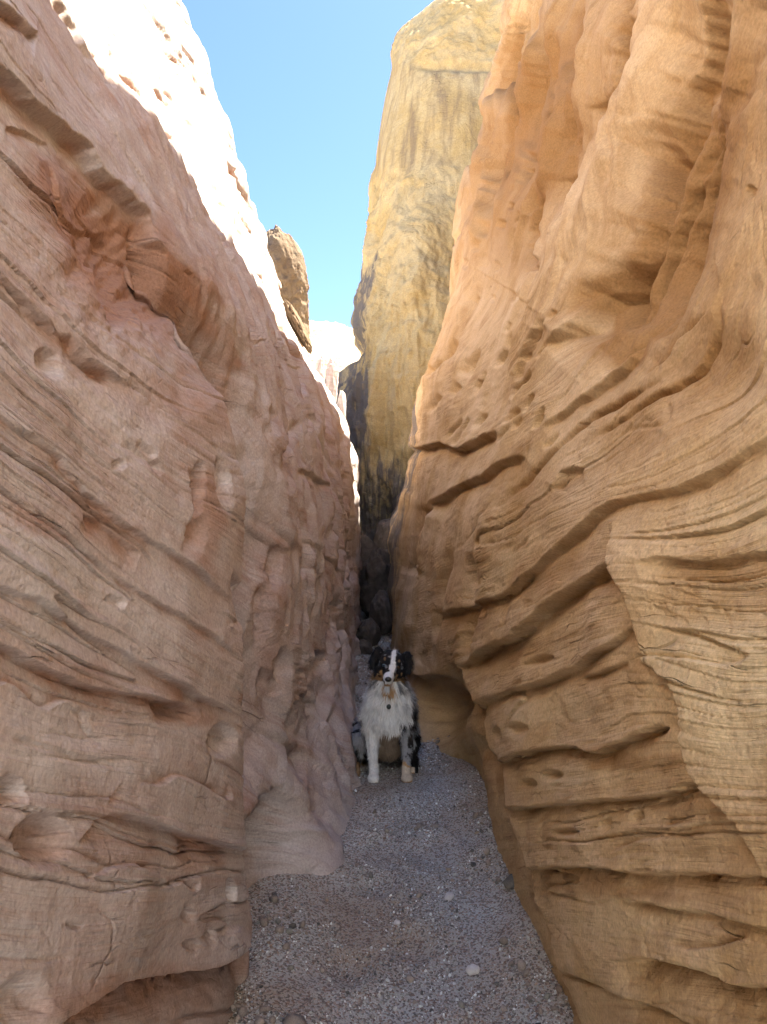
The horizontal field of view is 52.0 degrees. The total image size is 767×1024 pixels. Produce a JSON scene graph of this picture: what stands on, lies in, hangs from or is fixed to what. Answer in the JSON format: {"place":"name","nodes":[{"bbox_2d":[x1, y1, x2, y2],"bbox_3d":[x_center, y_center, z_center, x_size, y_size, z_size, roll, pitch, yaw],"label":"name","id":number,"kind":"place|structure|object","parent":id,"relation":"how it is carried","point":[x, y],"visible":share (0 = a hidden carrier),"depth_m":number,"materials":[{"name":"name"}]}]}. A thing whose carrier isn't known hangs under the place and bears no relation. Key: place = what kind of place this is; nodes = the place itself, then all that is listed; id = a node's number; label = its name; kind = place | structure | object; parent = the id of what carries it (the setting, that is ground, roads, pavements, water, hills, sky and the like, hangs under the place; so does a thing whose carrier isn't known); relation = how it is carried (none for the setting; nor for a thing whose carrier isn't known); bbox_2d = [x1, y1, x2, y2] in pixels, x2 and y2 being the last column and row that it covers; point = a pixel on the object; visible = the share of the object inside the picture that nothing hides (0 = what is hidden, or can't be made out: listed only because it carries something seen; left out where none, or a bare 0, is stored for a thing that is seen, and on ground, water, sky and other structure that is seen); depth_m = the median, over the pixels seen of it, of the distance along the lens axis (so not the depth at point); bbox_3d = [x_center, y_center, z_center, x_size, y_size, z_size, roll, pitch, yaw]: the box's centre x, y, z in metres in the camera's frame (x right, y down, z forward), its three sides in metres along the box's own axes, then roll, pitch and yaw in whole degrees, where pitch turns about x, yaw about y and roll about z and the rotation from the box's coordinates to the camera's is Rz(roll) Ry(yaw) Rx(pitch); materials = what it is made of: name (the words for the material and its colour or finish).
{"place":"outdoors","nodes":[
{"label":"outdoors","id":0,"kind":"place"},
{"bbox_2d":[0,0,367,1023],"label":"canyon wall","id":1,"kind":"structure","parent":0,"point":[180,566],"depth_m":1.67,"materials":[{"name":"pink stone"}]},
{"bbox_2d":[283,299,311,353],"bbox_3d":[-0.934,-2.019,8.542,0.146,0.628,0.559,-25,0,0],"label":"rock flake","id":2,"kind":"object","parent":1,"relation":"on","point":[297,325],"visible":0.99,"depth_m":8.39,"materials":[{"name":"beige stone"}]},
{"bbox_2d":[315,354,345,418],"bbox_3d":[-0.683,-1.447,10.094,0.550,1.120,0.239,0,0,-41],"label":"rock fin","id":3,"kind":"object","parent":1,"relation":"on","point":[331,376],"visible":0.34,"depth_m":10.01,"materials":[{"name":"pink stone"}]},
{"bbox_2d":[181,0,433,327],"label":"sky","id":4,"kind":"structure","parent":0,"point":[300,85],"materials":[{"name":"blue"}]},
{"bbox_2d":[303,320,360,378],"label":"hillside","id":5,"kind":"structure","parent":0,"point":[328,340],"depth_m":26.69,"materials":[{"name":"white stone"}]},
{"bbox_2d":[266,224,309,347],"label":"rock crag","id":6,"kind":"structure","parent":5,"relation":"on","point":[285,254],"depth_m":19.60,"materials":[{"name":"beige stone"}]},
{"bbox_2d":[227,610,573,1023],"bbox_3d":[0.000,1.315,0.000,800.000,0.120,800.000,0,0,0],"label":"ground","id":7,"kind":"structure","parent":0,"point":[296,992],"depth_m":2.53,"materials":[{"name":"grey gravel"}]},
{"bbox_2d":[359,639,372,654],"bbox_3d":[-0.201,1.295,7.445,0.204,0.182,0.226,0,0,-40],"label":"boulder","id":8,"kind":"object","parent":7,"relation":"on","point":[365,646],"visible":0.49,"depth_m":7.37,"materials":[{"name":"stone"}]},
{"bbox_2d":[356,617,380,646],"bbox_3d":[-0.163,1.177,7.732,0.249,0.291,0.278,0,0,16],"label":"boulder","id":9,"kind":"object","parent":7,"relation":"on","point":[368,629],"visible":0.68,"depth_m":7.65,"materials":[{"name":"grey stone"}]},
{"bbox_2d":[360,531,377,611],"bbox_3d":[-0.244,0.750,10.006,0.556,1.095,0.427,0,0,5],"label":"boulder","id":10,"kind":"object","parent":7,"relation":"on","point":[368,545],"visible":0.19,"depth_m":9.91,"materials":[{"name":"stone"}]},
{"bbox_2d":[373,518,390,549],"bbox_3d":[0.079,0.584,10.189,0.588,1.043,0.612,0,0,-44],"label":"boulder","id":11,"kind":"object","parent":10,"relation":"on","point":[381,535],"visible":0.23,"depth_m":10.04,"materials":[{"name":"stone"}]},
{"bbox_2d":[359,548,390,617],"bbox_3d":[-0.051,0.902,9.511,0.479,0.953,0.601,0,0,15],"label":"boulder","id":12,"kind":"object","parent":7,"relation":"on","point":[375,573],"visible":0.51,"depth_m":9.28,"materials":[{"name":"stone"}]},
{"bbox_2d":[369,590,391,634],"bbox_3d":[-0.013,1.107,8.584,0.262,0.508,0.394,0,0,-39],"label":"boulder","id":13,"kind":"object","parent":7,"relation":"on","point":[380,614],"visible":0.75,"depth_m":8.46,"materials":[{"name":"stone"}]},
{"bbox_2d":[351,645,421,782],"bbox_3d":[0.001,0.998,4.132,0.410,0.678,0.787,0,0,0],"label":"dog","id":14,"kind":"object","parent":7,"relation":"on","point":[385,723],"visible":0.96,"depth_m":3.91},
{"bbox_2d":[394,919,400,925],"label":"loose stone","id":15,"kind":"object","parent":7,"relation":"on","point":[397,922],"visible":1,"depth_m":2.55,"materials":[{"name":"white stone"}]},
{"bbox_2d":[336,0,503,541],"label":"rock tower","id":16,"kind":"structure","parent":7,"relation":"on","point":[442,53],"depth_m":12.41,"materials":[{"name":"yellow stone"}]},
{"bbox_2d":[444,892,454,900],"bbox_3d":[0.227,1.331,2.721,0.031,0.025,0.042,0,0,33],"label":"loose stone","id":17,"kind":"object","parent":7,"relation":"on","point":[449,896],"visible":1,"depth_m":2.71,"materials":[{"name":"white stone"}]},
{"bbox_2d":[466,964,479,975],"bbox_3d":[0.260,1.340,2.301,0.039,0.028,0.035,0,0,35],"label":"loose stone","id":18,"kind":"object","parent":7,"relation":"on","point":[472,969],"visible":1,"depth_m":2.29,"materials":[{"name":"white stone"}]},
{"bbox_2d":[386,0,766,1023],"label":"canyon wall","id":19,"kind":"structure","parent":0,"point":[576,590],"depth_m":1.98,"materials":[{"name":"stone"}]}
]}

